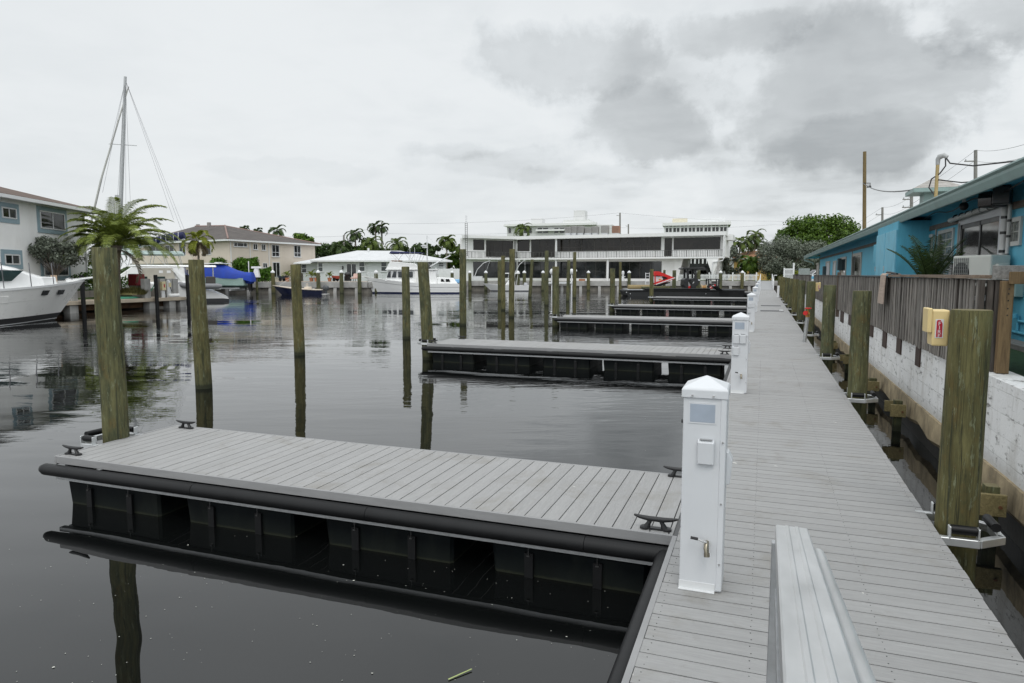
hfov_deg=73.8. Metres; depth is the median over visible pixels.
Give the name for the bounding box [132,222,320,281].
beige house
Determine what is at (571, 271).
lift head
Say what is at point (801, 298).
wood piling
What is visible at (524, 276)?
wood piling
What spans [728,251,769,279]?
yellow house
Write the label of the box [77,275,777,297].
ground
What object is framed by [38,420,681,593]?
finger dock
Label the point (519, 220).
overhead wire
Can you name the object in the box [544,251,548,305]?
wood piling
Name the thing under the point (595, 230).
roof air unit
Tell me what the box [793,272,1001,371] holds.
wood fence
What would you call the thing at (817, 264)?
door
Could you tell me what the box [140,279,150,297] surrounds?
concrete post
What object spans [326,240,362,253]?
background tree
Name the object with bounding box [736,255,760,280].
weeping palm
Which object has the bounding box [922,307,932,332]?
door
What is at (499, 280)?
wood piling
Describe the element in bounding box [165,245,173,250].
window
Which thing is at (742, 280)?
wood piling
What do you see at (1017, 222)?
window
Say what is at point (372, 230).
background palm
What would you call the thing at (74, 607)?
water
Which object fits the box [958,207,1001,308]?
window
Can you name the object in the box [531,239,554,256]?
sliding door
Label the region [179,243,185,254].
window
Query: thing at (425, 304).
wood piling
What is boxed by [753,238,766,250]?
background palm
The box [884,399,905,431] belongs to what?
brace post
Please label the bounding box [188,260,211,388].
wood piling
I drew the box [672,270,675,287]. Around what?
wood piling
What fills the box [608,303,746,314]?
finger dock
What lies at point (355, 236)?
background palm
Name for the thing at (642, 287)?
timber log
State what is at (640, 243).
window
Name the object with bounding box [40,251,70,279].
window
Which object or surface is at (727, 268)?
silver buttonwood
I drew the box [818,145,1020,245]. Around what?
overhead wire
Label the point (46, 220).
window
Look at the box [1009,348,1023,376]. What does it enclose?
turf
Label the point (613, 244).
window
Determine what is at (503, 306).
wood piling
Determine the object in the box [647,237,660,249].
window
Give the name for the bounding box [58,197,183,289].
feather palm
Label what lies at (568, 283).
wood piling
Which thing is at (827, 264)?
door
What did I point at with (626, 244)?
window
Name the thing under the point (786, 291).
wood piling
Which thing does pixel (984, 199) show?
floodlight
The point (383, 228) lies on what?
background palm
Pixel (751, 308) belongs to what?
power pedestal
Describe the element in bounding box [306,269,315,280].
potted plant
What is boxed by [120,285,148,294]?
ornamental grass
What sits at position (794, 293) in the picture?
wood piling
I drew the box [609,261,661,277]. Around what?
storefront window
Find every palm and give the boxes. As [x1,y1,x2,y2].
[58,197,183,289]
[86,236,127,266]
[180,230,215,259]
[267,224,285,235]
[328,240,350,254]
[344,228,364,246]
[361,236,383,250]
[367,220,383,240]
[376,223,388,245]
[385,237,408,251]
[436,234,456,268]
[454,244,459,256]
[513,223,532,235]
[733,236,752,279]
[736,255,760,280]
[739,235,759,253]
[746,229,765,250]
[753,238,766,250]
[888,235,966,277]
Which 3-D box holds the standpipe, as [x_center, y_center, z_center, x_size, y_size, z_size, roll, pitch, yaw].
[8.262,-0.461,19.113,0.196,0.968,0.248,4,7,38]
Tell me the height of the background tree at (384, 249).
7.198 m
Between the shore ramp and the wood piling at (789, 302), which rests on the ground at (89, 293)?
the shore ramp
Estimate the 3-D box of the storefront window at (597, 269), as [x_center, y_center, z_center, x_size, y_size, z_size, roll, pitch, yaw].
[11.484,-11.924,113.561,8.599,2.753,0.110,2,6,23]
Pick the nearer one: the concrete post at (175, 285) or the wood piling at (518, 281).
the concrete post at (175, 285)
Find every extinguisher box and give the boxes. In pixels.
[816,282,820,290]
[922,307,949,345]
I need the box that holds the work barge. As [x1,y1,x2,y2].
[620,288,719,295]
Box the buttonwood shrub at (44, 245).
[28,236,85,280]
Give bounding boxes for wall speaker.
[992,185,1012,204]
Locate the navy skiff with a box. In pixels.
[273,279,328,294]
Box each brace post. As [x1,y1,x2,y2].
[833,340,837,354]
[840,354,848,372]
[867,377,879,394]
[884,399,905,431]
[979,483,1007,537]
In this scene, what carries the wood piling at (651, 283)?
in the water
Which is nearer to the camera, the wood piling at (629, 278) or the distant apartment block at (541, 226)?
the wood piling at (629, 278)
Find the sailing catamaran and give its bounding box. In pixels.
[88,76,228,301]
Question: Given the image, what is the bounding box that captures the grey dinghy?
[178,276,221,289]
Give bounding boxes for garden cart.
[278,276,288,280]
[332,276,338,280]
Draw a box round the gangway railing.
[766,525,876,682]
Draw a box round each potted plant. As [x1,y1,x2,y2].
[282,270,290,281]
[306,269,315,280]
[325,271,333,280]
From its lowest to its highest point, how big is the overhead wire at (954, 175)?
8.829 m
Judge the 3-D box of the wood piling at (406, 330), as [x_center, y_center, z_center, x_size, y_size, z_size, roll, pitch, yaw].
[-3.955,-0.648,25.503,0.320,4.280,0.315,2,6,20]
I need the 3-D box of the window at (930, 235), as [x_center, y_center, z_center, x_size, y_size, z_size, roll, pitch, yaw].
[10.201,-2.078,16.824,0.034,1.070,1.315,2,6,20]
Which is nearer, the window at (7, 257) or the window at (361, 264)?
the window at (7, 257)
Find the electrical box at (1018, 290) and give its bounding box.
[1014,284,1023,296]
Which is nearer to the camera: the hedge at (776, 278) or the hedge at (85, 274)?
the hedge at (85, 274)
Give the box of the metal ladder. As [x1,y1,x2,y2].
[645,273,649,284]
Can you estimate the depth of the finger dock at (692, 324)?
29.40 m
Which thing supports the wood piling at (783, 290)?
in the water
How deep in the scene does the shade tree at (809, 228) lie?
143.95 m
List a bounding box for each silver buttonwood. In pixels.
[722,245,741,280]
[754,233,828,279]
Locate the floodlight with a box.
[978,191,1006,207]
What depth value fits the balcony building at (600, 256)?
111.83 m
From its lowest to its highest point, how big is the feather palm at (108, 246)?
4.468 m
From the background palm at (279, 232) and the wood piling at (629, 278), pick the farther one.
the background palm at (279, 232)
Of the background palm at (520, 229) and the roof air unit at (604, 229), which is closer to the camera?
the roof air unit at (604, 229)
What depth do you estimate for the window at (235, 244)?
92.71 m
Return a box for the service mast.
[928,153,1012,196]
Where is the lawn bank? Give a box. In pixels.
[77,290,131,299]
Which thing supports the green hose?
on the concrete pier
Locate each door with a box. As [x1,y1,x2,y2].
[272,262,279,276]
[346,263,356,276]
[486,240,512,256]
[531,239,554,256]
[664,238,671,255]
[816,263,818,274]
[825,261,829,274]
[832,260,836,274]
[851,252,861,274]
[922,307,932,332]
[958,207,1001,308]
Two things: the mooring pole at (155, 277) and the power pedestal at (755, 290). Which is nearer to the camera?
the power pedestal at (755, 290)
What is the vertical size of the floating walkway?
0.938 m
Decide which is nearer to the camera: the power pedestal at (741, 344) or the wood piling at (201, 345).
the power pedestal at (741, 344)
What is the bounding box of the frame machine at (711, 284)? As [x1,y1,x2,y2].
[706,279,719,288]
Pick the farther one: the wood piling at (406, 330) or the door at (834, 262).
the door at (834, 262)
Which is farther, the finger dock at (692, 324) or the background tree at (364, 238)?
the background tree at (364, 238)
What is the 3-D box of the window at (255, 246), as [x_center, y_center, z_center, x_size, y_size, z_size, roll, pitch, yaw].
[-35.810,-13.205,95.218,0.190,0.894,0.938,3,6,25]
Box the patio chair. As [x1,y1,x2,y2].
[350,274,357,280]
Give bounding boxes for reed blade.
[448,669,471,679]
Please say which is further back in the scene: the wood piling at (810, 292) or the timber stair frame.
the wood piling at (810, 292)
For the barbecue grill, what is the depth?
93.27 m
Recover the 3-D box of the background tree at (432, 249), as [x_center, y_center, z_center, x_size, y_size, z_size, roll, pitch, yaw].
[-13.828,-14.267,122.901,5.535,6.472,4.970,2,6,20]
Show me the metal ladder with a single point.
(645, 279)
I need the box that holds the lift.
[212,261,261,293]
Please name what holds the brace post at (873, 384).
in the water
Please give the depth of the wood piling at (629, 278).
98.83 m
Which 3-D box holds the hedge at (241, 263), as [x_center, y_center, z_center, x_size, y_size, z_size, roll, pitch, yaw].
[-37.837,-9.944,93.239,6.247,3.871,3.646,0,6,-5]
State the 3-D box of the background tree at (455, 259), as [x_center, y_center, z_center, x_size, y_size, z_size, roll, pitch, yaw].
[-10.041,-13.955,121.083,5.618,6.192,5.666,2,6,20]
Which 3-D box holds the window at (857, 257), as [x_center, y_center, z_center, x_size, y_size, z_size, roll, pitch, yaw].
[14.835,-2.856,29.445,0.049,1.900,3.172,2,6,20]
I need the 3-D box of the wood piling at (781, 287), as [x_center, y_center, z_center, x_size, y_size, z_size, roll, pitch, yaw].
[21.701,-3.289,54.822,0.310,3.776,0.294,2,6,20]
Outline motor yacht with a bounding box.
[0,262,92,325]
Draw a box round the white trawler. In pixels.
[361,238,458,292]
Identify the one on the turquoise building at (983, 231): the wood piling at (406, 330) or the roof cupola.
the roof cupola
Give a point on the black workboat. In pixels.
(731, 292)
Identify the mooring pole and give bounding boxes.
[79,275,85,312]
[153,275,158,308]
[185,275,190,306]
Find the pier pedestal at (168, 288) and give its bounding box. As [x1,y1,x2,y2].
[166,280,171,296]
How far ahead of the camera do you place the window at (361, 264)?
100.00 m
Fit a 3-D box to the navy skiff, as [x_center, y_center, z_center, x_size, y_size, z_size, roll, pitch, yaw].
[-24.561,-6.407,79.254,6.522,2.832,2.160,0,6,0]
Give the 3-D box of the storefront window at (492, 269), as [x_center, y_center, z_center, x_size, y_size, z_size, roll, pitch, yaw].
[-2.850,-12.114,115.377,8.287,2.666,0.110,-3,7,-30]
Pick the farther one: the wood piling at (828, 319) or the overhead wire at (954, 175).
the overhead wire at (954, 175)
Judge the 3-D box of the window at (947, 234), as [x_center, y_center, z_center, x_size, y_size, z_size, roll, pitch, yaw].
[9.552,-1.919,15.066,0.034,1.100,1.362,2,6,20]
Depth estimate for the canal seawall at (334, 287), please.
86.14 m
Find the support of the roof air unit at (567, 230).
on the balcony building at (600, 256)
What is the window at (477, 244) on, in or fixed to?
in the balcony building at (600, 256)
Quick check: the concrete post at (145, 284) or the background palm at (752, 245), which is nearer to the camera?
the concrete post at (145, 284)
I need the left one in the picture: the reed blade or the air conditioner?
the reed blade
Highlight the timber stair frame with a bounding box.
[986,265,1023,373]
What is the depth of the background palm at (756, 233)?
127.97 m
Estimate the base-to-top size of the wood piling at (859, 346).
3.744 m
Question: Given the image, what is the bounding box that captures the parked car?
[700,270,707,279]
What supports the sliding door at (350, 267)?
in the white bungalow
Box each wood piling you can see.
[91,247,129,442]
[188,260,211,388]
[271,270,275,292]
[290,265,304,354]
[316,270,320,288]
[339,270,343,292]
[357,270,361,292]
[374,270,377,292]
[402,267,410,338]
[417,262,432,359]
[459,249,466,324]
[468,271,471,290]
[484,271,487,290]
[498,261,500,300]
[501,256,505,310]
[508,249,514,317]
[516,271,519,284]
[523,271,525,284]
[528,259,533,297]
[541,271,544,290]
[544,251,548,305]
[552,267,559,326]
[566,260,569,301]
[573,252,575,297]
[587,270,589,290]
[609,268,614,312]
[619,262,621,293]
[627,271,630,284]
[649,269,653,302]
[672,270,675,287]
[697,270,699,287]
[719,271,722,288]
[740,270,743,288]
[780,277,782,299]
[782,277,786,302]
[784,278,788,307]
[787,278,793,313]
[791,279,798,320]
[796,280,805,332]
[806,281,815,347]
[820,285,835,373]
[847,291,871,423]
[934,309,993,586]
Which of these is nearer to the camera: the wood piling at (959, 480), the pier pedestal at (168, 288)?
the wood piling at (959, 480)
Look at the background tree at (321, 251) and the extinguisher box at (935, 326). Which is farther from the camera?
the background tree at (321, 251)
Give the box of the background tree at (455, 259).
[444,247,459,268]
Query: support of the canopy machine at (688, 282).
on the work barge
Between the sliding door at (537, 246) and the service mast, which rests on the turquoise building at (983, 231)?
the service mast
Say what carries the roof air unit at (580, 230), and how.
on the balcony building at (600, 256)
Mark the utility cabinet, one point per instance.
(803, 271)
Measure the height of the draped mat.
0.555 m
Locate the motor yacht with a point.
(26, 297)
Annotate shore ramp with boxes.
[756,274,776,289]
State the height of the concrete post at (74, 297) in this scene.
1.340 m
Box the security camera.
[959,199,968,209]
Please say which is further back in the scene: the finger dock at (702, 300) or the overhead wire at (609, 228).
the overhead wire at (609, 228)
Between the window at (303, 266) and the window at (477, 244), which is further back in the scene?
the window at (477, 244)
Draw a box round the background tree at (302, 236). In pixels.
[292,232,316,256]
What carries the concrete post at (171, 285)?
on the concrete pier
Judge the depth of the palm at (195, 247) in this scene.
75.31 m
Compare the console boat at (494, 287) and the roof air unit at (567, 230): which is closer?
the console boat at (494, 287)
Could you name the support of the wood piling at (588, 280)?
in the water
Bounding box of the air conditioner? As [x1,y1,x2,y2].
[953,255,1010,300]
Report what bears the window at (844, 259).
in the turquoise building at (983, 231)
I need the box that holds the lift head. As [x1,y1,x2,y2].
[570,269,576,290]
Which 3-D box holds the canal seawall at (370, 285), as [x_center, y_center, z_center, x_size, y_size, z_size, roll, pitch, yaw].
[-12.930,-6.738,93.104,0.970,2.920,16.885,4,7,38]
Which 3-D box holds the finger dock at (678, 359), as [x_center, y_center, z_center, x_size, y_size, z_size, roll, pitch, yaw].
[1.519,0.485,18.264,8.530,0.947,1.788,2,6,20]
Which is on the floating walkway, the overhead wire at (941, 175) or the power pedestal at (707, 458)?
the power pedestal at (707, 458)
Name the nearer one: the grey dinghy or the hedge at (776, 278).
the grey dinghy
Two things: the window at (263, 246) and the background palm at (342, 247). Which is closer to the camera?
the window at (263, 246)
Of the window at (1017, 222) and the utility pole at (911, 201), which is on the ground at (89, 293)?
the utility pole at (911, 201)
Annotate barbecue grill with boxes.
[344,272,352,280]
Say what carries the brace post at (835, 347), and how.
in the water
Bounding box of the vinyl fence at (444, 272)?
[435,268,459,278]
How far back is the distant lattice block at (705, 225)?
168.79 m
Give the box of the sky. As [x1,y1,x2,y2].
[0,0,1023,268]
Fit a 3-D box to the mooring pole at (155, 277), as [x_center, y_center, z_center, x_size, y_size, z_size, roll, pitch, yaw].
[-24.702,-2.850,47.458,0.298,3.553,0.248,2,6,20]
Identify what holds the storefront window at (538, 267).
in the balcony building at (600, 256)
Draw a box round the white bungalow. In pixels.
[293,248,451,280]
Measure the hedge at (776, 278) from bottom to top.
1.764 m
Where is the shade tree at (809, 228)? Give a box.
[774,213,860,264]
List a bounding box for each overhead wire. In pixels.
[285,213,782,236]
[351,225,762,240]
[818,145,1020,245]
[831,158,1019,243]
[863,183,910,191]
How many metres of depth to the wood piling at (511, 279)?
37.77 m
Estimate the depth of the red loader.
75.05 m
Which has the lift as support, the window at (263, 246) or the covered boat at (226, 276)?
the covered boat at (226, 276)
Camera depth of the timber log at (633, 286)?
75.04 m
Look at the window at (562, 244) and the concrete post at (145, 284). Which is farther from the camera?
the window at (562, 244)
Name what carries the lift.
in the water
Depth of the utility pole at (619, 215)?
148.03 m
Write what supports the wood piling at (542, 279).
in the water
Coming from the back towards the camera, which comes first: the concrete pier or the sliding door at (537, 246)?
the sliding door at (537, 246)
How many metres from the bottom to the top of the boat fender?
0.270 m
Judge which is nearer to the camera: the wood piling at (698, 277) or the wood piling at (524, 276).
the wood piling at (698, 277)
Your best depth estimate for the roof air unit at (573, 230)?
115.21 m
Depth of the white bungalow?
100.25 m
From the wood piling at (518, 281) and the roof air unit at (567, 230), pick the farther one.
the roof air unit at (567, 230)
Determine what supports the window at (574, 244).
in the balcony building at (600, 256)
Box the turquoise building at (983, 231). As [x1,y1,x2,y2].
[803,157,1023,341]
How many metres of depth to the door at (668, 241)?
107.72 m
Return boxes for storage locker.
[128,274,144,287]
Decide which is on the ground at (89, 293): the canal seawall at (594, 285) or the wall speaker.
the canal seawall at (594, 285)
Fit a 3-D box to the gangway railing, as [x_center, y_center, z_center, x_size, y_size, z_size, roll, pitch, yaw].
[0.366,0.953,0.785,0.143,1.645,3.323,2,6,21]
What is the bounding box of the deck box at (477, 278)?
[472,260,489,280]
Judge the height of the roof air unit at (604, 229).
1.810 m
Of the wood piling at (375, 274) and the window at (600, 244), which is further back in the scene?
the window at (600, 244)
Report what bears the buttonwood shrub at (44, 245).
on the ground at (89, 293)
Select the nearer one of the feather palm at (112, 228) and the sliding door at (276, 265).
the feather palm at (112, 228)
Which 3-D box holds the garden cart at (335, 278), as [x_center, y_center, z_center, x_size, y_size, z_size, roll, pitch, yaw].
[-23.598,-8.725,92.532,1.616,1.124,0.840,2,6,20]
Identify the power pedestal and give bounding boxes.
[678,375,732,593]
[730,312,750,393]
[747,293,755,331]
[752,286,757,311]
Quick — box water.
[0,291,1023,682]
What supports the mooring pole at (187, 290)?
in the water
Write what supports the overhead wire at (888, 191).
attached to the utility pole at (864, 196)
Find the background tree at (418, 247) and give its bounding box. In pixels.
[412,242,435,253]
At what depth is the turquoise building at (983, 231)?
14.19 m
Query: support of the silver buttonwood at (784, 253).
on the ground at (89, 293)
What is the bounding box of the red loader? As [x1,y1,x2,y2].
[653,271,674,285]
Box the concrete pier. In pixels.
[61,297,186,313]
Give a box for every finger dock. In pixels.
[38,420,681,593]
[418,336,731,375]
[549,313,732,332]
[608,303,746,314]
[648,295,746,303]
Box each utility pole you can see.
[617,213,620,233]
[862,151,870,229]
[876,207,883,220]
[902,197,912,207]
[964,150,977,178]
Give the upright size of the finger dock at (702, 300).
0.947 m
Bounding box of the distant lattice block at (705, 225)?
[662,217,730,278]
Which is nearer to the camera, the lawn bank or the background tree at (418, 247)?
the lawn bank
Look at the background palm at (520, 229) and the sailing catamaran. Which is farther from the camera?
the background palm at (520, 229)
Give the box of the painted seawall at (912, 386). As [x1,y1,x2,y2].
[804,294,1023,551]
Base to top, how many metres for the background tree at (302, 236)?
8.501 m
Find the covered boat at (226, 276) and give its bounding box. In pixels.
[188,262,255,291]
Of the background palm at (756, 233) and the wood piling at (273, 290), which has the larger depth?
the background palm at (756, 233)
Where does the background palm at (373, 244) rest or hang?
on the ground at (89, 293)
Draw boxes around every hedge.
[71,270,128,289]
[209,257,259,271]
[258,266,271,281]
[766,273,782,280]
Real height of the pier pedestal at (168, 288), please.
1.260 m
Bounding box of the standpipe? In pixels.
[803,308,811,341]
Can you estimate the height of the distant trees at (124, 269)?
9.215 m
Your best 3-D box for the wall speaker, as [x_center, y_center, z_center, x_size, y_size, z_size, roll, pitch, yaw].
[7.754,-2.367,10.777,0.240,0.394,0.240,5,8,43]
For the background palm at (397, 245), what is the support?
on the ground at (89, 293)
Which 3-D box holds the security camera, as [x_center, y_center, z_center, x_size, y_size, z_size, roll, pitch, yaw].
[8.405,-2.578,12.683,0.160,0.280,0.152,2,6,20]
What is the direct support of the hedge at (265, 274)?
on the ground at (89, 293)
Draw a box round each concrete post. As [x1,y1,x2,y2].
[65,280,77,300]
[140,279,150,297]
[158,279,165,297]
[165,279,172,296]
[172,279,178,293]
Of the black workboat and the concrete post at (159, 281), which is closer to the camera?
the concrete post at (159, 281)
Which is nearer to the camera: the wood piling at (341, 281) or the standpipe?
the standpipe
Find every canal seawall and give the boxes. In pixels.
[216,282,367,292]
[368,282,372,292]
[466,281,776,290]
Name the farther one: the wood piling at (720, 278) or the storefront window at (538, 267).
the storefront window at (538, 267)
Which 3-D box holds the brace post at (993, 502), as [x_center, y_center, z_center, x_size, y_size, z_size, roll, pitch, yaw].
[4.217,2.142,6.298,0.460,1.700,0.220,2,6,20]
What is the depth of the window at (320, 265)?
98.88 m
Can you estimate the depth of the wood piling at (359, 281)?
85.54 m
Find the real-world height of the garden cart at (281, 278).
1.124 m
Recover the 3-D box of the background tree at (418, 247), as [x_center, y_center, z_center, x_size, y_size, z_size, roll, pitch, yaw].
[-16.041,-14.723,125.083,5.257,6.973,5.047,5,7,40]
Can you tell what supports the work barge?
on the water
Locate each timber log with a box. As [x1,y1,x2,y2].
[627,285,649,288]
[641,286,669,288]
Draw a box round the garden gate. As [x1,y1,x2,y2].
[783,263,794,277]
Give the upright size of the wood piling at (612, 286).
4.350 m
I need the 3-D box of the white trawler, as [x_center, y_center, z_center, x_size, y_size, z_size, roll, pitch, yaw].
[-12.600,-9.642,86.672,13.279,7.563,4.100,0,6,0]
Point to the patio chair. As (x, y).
(355, 277)
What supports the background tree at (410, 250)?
on the ground at (89, 293)
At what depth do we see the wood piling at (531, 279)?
69.81 m
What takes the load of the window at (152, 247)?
in the beige house at (279, 255)
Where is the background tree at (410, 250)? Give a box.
[399,245,423,254]
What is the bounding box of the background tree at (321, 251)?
[315,243,341,257]
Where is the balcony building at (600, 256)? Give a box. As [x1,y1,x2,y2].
[459,223,734,280]
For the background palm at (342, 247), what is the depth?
120.23 m
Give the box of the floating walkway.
[607,290,1023,682]
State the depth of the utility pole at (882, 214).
83.80 m
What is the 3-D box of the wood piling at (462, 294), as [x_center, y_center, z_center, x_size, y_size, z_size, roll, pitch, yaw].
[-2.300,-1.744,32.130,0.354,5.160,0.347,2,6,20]
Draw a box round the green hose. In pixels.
[121,285,153,298]
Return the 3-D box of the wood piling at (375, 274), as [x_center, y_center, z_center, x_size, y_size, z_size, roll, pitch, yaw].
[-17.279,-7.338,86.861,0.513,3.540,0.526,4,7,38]
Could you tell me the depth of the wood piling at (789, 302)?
37.91 m
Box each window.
[0,202,19,223]
[0,249,22,268]
[36,205,67,234]
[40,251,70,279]
[149,246,162,250]
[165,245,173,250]
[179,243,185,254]
[233,242,247,247]
[253,244,257,249]
[261,244,265,250]
[271,245,279,256]
[294,245,301,257]
[301,264,306,272]
[318,263,322,271]
[359,262,364,271]
[381,262,386,271]
[473,240,483,249]
[473,262,515,277]
[517,240,529,250]
[518,261,554,277]
[557,239,568,251]
[557,261,605,277]
[569,239,581,250]
[582,238,593,250]
[594,238,606,250]
[607,238,620,250]
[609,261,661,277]
[620,238,633,250]
[634,237,646,249]
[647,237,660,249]
[674,237,719,249]
[839,257,846,274]
[929,234,933,257]
[936,227,954,274]
[1010,216,1023,245]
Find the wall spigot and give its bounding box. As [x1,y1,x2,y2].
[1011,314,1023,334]
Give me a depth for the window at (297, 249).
102.62 m
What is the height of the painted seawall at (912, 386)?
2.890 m
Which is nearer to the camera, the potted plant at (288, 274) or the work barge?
the work barge
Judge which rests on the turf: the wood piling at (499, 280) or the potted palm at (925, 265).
the potted palm at (925, 265)
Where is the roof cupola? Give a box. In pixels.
[905,178,959,203]
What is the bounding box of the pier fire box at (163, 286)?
[160,281,165,297]
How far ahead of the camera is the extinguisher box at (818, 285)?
21.78 m
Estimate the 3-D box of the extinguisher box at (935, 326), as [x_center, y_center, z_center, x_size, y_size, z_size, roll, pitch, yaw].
[3.266,-0.116,5.260,0.149,0.287,0.180,2,6,20]
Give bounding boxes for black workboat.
[711,286,744,296]
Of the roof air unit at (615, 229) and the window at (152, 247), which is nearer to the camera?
the window at (152, 247)
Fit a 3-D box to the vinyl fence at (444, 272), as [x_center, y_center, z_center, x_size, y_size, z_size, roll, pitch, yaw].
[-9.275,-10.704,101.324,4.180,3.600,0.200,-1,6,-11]
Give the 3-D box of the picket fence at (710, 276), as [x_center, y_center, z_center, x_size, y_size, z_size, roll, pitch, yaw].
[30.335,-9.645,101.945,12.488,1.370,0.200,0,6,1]
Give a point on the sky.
(322, 119)
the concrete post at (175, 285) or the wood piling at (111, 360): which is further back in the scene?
the concrete post at (175, 285)
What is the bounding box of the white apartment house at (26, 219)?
[0,187,99,289]
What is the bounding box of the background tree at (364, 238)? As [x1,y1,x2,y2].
[351,237,381,250]
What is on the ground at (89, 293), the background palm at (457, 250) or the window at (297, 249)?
the background palm at (457, 250)
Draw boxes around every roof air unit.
[565,227,570,234]
[570,226,576,234]
[577,226,584,234]
[585,228,591,234]
[591,226,598,234]
[601,225,608,233]
[612,226,619,233]
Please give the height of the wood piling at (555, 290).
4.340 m
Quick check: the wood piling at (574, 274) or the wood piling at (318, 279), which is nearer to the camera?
the wood piling at (574, 274)
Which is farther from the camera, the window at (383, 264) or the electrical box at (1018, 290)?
the window at (383, 264)
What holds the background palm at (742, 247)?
on the ground at (89, 293)
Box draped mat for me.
[877,273,901,303]
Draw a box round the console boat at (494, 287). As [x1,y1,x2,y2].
[483,273,528,290]
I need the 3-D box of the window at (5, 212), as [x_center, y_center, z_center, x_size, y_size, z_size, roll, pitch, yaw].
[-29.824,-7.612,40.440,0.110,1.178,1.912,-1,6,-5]
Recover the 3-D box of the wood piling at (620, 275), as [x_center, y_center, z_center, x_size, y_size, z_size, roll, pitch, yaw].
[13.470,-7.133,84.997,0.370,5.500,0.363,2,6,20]
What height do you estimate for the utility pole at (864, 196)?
11.957 m
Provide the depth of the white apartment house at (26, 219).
42.77 m
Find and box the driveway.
[276,281,367,281]
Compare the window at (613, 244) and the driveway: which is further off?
the window at (613, 244)
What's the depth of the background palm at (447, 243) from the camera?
116.27 m
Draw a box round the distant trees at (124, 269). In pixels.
[88,264,457,274]
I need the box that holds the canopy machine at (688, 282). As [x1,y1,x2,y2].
[679,267,704,287]
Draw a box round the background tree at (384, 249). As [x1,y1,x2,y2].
[372,244,399,250]
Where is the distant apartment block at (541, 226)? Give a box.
[504,210,613,261]
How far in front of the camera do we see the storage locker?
47.99 m
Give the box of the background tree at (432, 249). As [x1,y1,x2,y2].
[425,244,445,258]
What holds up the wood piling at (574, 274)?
in the water
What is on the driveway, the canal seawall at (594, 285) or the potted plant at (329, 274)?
the potted plant at (329, 274)
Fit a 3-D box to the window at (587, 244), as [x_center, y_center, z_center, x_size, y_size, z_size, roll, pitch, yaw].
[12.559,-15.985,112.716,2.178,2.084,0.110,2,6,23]
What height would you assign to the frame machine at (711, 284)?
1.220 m
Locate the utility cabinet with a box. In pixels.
[798,269,809,274]
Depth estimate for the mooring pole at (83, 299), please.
42.10 m
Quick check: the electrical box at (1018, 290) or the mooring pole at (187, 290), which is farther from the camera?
the mooring pole at (187, 290)
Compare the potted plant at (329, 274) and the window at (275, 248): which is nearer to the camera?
the potted plant at (329, 274)
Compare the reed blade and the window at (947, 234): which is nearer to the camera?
the reed blade
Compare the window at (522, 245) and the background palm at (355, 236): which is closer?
the window at (522, 245)
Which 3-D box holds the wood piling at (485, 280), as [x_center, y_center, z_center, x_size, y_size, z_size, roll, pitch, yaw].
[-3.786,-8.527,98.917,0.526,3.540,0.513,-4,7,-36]
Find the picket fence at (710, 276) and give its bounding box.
[676,272,756,280]
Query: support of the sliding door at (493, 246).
in the balcony building at (600, 256)
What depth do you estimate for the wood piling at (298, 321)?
20.16 m
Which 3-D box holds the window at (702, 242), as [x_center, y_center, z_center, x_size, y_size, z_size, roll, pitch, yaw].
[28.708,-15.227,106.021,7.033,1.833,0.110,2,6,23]
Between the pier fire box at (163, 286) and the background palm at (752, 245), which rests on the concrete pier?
the pier fire box at (163, 286)
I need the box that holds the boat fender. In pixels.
[168,293,179,296]
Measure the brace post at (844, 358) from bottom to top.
1.656 m
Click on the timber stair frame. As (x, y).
(1010, 276)

